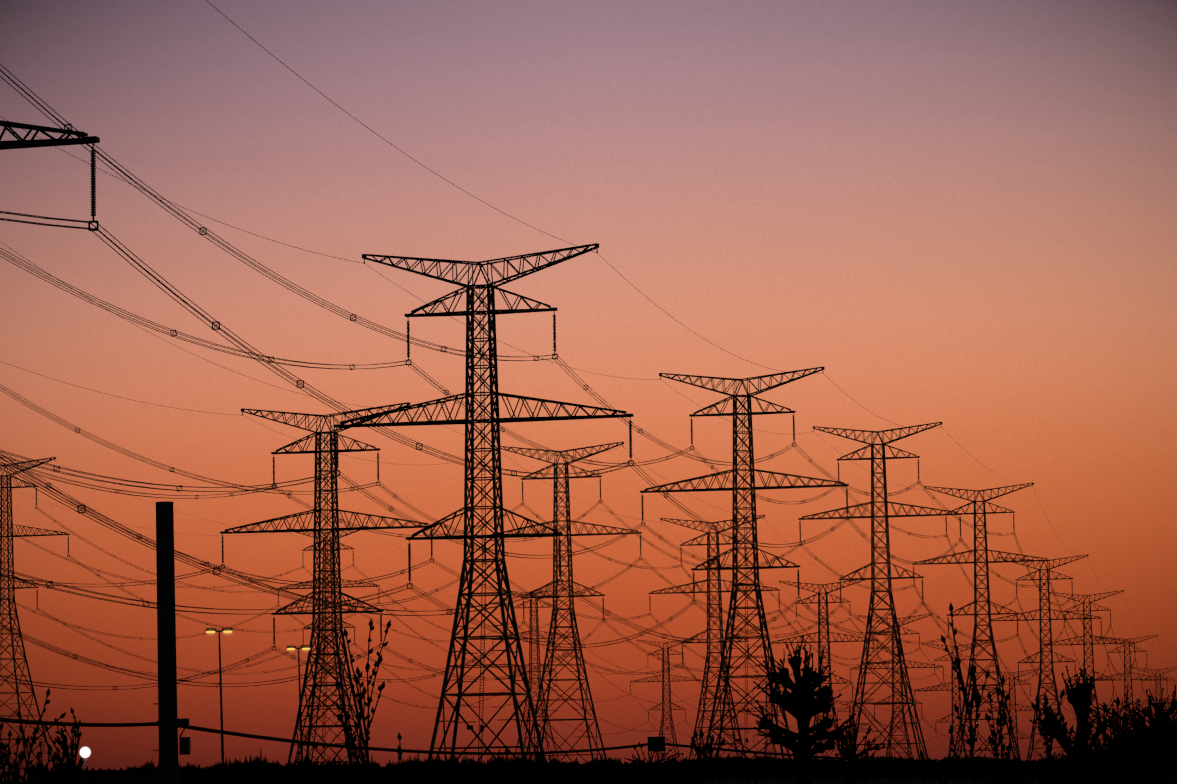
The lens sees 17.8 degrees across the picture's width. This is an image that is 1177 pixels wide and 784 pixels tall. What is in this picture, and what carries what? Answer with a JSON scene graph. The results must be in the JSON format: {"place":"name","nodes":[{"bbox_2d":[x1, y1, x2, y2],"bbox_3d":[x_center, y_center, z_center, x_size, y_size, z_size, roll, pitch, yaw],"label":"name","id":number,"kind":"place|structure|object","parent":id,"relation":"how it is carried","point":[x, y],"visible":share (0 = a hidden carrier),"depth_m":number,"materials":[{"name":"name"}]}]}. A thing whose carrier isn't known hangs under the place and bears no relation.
{"place":"outdoors","nodes":[
{"label":"outdoors","id":0,"kind":"place"},
{"bbox_2d":[88,142,98,230],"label":"pylon insulators","id":1,"kind":"object","parent":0,"point":[93,183],"visible":0.98,"depth_m":256.72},
{"bbox_2d":[153,680,190,773],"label":"roadside pole fittings","id":2,"kind":"object","parent":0,"point":[184,745],"visible":0.92,"depth_m":72.97,"materials":[{"name":"black metal"}]},
{"bbox_2d":[221,453,433,649],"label":"pylon insulators","id":3,"kind":"object","parent":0,"point":[275,488],"visible":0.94,"depth_m":654.18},
{"bbox_2d":[277,552,378,645],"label":"pylon insulators","id":4,"kind":"object","parent":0,"point":[354,628],"visible":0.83,"depth_m":1348.20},
{"bbox_2d":[335,311,633,588],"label":"pylon insulators","id":5,"kind":"object","parent":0,"point":[559,540],"visible":0.96,"depth_m":469.29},
{"bbox_2d":[484,479,641,623],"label":"pylon insulators","id":6,"kind":"object","parent":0,"point":[602,598],"visible":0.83,"depth_m":887.97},
{"bbox_2d":[0,0,1176,781],"label":"sky","id":7,"kind":"structure","parent":0,"point":[963,213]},
{"bbox_2d":[630,656,685,721],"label":"pylon insulators","id":8,"kind":"object","parent":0,"point":[648,710],"visible":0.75,"depth_m":1925.16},
{"bbox_2d":[649,544,780,664],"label":"pylon insulators","id":9,"kind":"object","parent":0,"point":[682,645],"visible":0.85,"depth_m":1079.80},
{"bbox_2d":[641,413,849,603],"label":"pylon insulators","id":10,"kind":"object","parent":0,"point":[798,582],"visible":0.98,"depth_m":682.76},
{"bbox_2d":[770,604,878,699],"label":"pylon insulators","id":11,"kind":"object","parent":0,"point":[849,619],"visible":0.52,"depth_m":1306.77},
{"bbox_2d":[704,779,1038,783],"bbox_3d":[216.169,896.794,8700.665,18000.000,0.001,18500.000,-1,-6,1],"label":"field ground","id":12,"kind":"structure","parent":0,"point":[815,781],"depth_m":1481.19,"materials":[{"name":"black soil"}]},
{"bbox_2d":[0,457,69,778],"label":"pylon","id":13,"kind":"object","parent":12,"relation":"on","point":[9,530],"visible":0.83,"depth_m":1047.16,"materials":[{"name":"metal"}]},
{"bbox_2d":[35,489,69,609],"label":"pylon insulators","id":14,"kind":"object","parent":13,"relation":"attached to","point":[68,547],"visible":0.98,"depth_m":1043.80,"materials":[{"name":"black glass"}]},
{"bbox_2d":[0,120,99,149],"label":"pylon","id":15,"kind":"object","parent":12,"relation":"on","point":[19,143],"visible":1,"depth_m":257.46,"materials":[{"name":"metal"}]},
{"bbox_2d":[81,749,88,757],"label":"distant floodlight glow","id":16,"kind":"object","parent":12,"relation":"on","point":[84,752],"visible":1,"depth_m":330.00,"materials":[{"name":"white glass"}]},
{"bbox_2d":[156,501,178,783],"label":"roadside pole","id":17,"kind":"object","parent":12,"relation":"on","point":[167,693],"visible":1,"depth_m":73.17,"materials":[{"name":"concrete"}]},
{"bbox_2d":[0,717,1059,765],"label":"pole cable","id":18,"kind":"object","parent":17,"relation":"attached to","point":[660,741],"visible":0.71,"depth_m":89.61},
{"bbox_2d":[206,628,232,783],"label":"street lamp","id":19,"kind":"object","parent":12,"relation":"on","point":[221,714],"visible":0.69,"depth_m":254.45,"materials":[{"name":"metal"}]},
{"bbox_2d":[206,631,231,632],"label":"street lamp lens","id":20,"kind":"object","parent":19,"relation":"attached to","point":[214,631],"depth_m":254.89,"materials":[{"name":"beige"}]},
{"bbox_2d":[287,645,310,762],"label":"street lamp","id":21,"kind":"object","parent":12,"relation":"on","point":[300,712],"visible":0.69,"depth_m":289.52,"materials":[{"name":"metal"}]},
{"bbox_2d":[287,648,309,649],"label":"street lamp lens","id":22,"kind":"object","parent":21,"relation":"attached to","point":[294,648],"depth_m":289.84,"materials":[{"name":"beige"}]},
{"bbox_2d":[220,402,433,763],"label":"pylon","id":23,"kind":"object","parent":12,"relation":"on","point":[318,463],"visible":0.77,"depth_m":654.09,"materials":[{"name":"metal"}]},
{"bbox_2d":[279,526,379,761],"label":"pylon","id":24,"kind":"object","parent":12,"relation":"on","point":[332,636],"visible":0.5,"depth_m":1348.49,"materials":[{"name":"metal"}]},
{"bbox_2d":[333,243,633,761],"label":"pylon","id":25,"kind":"object","parent":12,"relation":"on","point":[497,420],"visible":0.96,"depth_m":469.55,"materials":[{"name":"metal"}]},
{"bbox_2d":[492,588,572,759],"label":"pylon","id":26,"kind":"object","parent":12,"relation":"on","point":[531,663],"visible":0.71,"depth_m":1649.38,"materials":[{"name":"metal"}]},
{"bbox_2d":[27,748,1072,783],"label":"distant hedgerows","id":27,"kind":"object","parent":12,"relation":"on","point":[592,771],"visible":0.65,"depth_m":260.18,"materials":[{"name":"black plant"}]},
{"bbox_2d":[490,442,641,761],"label":"pylon","id":28,"kind":"object","parent":12,"relation":"on","point":[556,520],"visible":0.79,"depth_m":888.33,"materials":[{"name":"metal"}]},
{"bbox_2d":[631,638,702,761],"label":"pylon","id":29,"kind":"object","parent":12,"relation":"on","point":[663,681],"visible":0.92,"depth_m":1924.37,"materials":[{"name":"metal"}]},
{"bbox_2d":[648,515,779,783],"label":"pylon","id":30,"kind":"object","parent":12,"relation":"on","point":[729,693],"visible":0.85,"depth_m":1079.87,"materials":[{"name":"metal"}]},
{"bbox_2d":[640,366,848,783],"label":"pylon","id":31,"kind":"object","parent":12,"relation":"on","point":[735,522],"visible":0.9,"depth_m":682.80,"materials":[{"name":"metal"}]},
{"bbox_2d":[741,674,793,780],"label":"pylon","id":32,"kind":"object","parent":12,"relation":"on","point":[771,717],"visible":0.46,"depth_m":2213.16,"materials":[{"name":"metal"}]},
{"bbox_2d":[771,580,877,759],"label":"pylon","id":33,"kind":"object","parent":12,"relation":"on","point":[826,602],"visible":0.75,"depth_m":1307.71,"materials":[{"name":"metal"}]},
{"bbox_2d":[829,699,880,754],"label":"pylon","id":34,"kind":"object","parent":12,"relation":"on","point":[851,713],"visible":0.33,"depth_m":2481.42,"materials":[{"name":"metal"}]},
{"bbox_2d":[798,422,961,783],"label":"pylon","id":35,"kind":"object","parent":12,"relation":"on","point":[873,574],"visible":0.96,"depth_m":878.32,"materials":[{"name":"metal"}]},
{"bbox_2d":[850,613,942,780],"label":"pylon","id":36,"kind":"object","parent":12,"relation":"on","point":[901,711],"visible":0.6,"depth_m":1518.08,"materials":[{"name":"metal"}]},
{"bbox_2d":[850,635,944,717],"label":"pylon insulators","id":37,"kind":"object","parent":36,"relation":"attached to","point":[921,705],"visible":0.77,"depth_m":1517.44,"materials":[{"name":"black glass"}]},
{"bbox_2d":[914,641,995,757],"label":"pylon","id":38,"kind":"object","parent":12,"relation":"on","point":[959,704],"visible":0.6,"depth_m":1711.40,"materials":[{"name":"metal"}]},
{"bbox_2d":[912,483,1049,781],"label":"pylon","id":39,"kind":"object","parent":12,"relation":"on","point":[989,614],"visible":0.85,"depth_m":1044.22,"materials":[{"name":"metal"}]},
{"bbox_2d":[978,669,1043,758],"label":"pylon","id":40,"kind":"object","parent":12,"relation":"on","point":[1016,710],"visible":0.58,"depth_m":1960.64,"materials":[{"name":"metal"}]},
{"bbox_2d":[991,554,1101,759],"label":"pylon","id":41,"kind":"object","parent":12,"relation":"on","point":[1040,609],"visible":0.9,"depth_m":1277.19,"materials":[{"name":"metal"}]},
{"bbox_2d":[1042,590,1133,748],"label":"pylon","id":42,"kind":"object","parent":12,"relation":"on","point":[1084,644],"visible":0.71,"depth_m":1536.29,"materials":[{"name":"metal"}]},
{"bbox_2d":[0,0,1172,757],"bbox_3d":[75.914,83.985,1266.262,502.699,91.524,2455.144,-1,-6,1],"label":"conductors","id":43,"kind":"object","parent":42,"relation":"attached to","point":[328,604],"visible":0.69,"depth_m":535.20,"materials":[{"name":"metal"}]},
{"bbox_2d":[6,124,1132,728],"bbox_3d":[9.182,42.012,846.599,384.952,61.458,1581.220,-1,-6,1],"label":"bundle spacers","id":44,"kind":"object","parent":43,"relation":"attached to","point":[446,392],"visible":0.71,"depth_m":590.82,"materials":[{"name":"metal"}]},
{"bbox_2d":[1095,635,1165,730],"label":"pylon","id":45,"kind":"object","parent":12,"relation":"on","point":[1124,645],"visible":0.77,"depth_m":1843.80,"materials":[{"name":"metal"}]},
{"bbox_2d":[1126,667,1176,723],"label":"pylon","id":46,"kind":"object","parent":12,"relation":"on","point":[1159,674],"visible":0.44,"depth_m":2188.05,"materials":[{"name":"metal"}]},
{"bbox_2d":[799,460,961,605],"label":"pylon insulators","id":47,"kind":"object","parent":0,"point":[840,580],"visible":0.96,"depth_m":878.50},
{"bbox_2d":[913,513,1050,637],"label":"pylon insulators","id":48,"kind":"object","parent":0,"point":[947,536],"visible":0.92,"depth_m":1044.32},
{"bbox_2d":[989,581,1102,680],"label":"pylon insulators","id":49,"kind":"object","parent":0,"point":[1075,666],"visible":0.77,"depth_m":1276.80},
{"bbox_2d":[1042,612,1134,692],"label":"pylon insulators","id":50,"kind":"object","parent":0,"point":[1110,625],"visible":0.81,"depth_m":1535.59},
{"bbox_2d":[1159,775,1176,783],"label":"ground","id":51,"kind":"structure","parent":0,"point":[1175,776],"depth_m":32.31,"materials":[{"name":"soil"}]},
{"bbox_2d":[0,602,1176,783],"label":"budding shrub","id":52,"kind":"object","parent":51,"relation":"on","point":[1113,744],"visible":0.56,"depth_m":32.18,"materials":[{"name":"black plant"}]},
{"bbox_2d":[292,745,1175,783],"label":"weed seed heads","id":53,"kind":"object","parent":51,"relation":"on","point":[889,777],"visible":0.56,"depth_m":33.33,"materials":[{"name":"black plant"}]},
{"bbox_2d":[467,748,1176,783],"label":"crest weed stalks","id":54,"kind":"object","parent":51,"relation":"on","point":[1151,775],"visible":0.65,"depth_m":32.39,"materials":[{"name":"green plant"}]},
{"bbox_2d":[1017,685,1176,783],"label":"bare tree wood","id":55,"kind":"object","parent":51,"relation":"on","point":[1133,724],"visible":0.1,"depth_m":44.95,"materials":[{"name":"black plant"}]},
{"bbox_2d":[1036,699,1174,783],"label":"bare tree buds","id":56,"kind":"object","parent":51,"relation":"on","point":[1134,735],"visible":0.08,"depth_m":41.94,"materials":[{"name":"black plant"}]}
]}

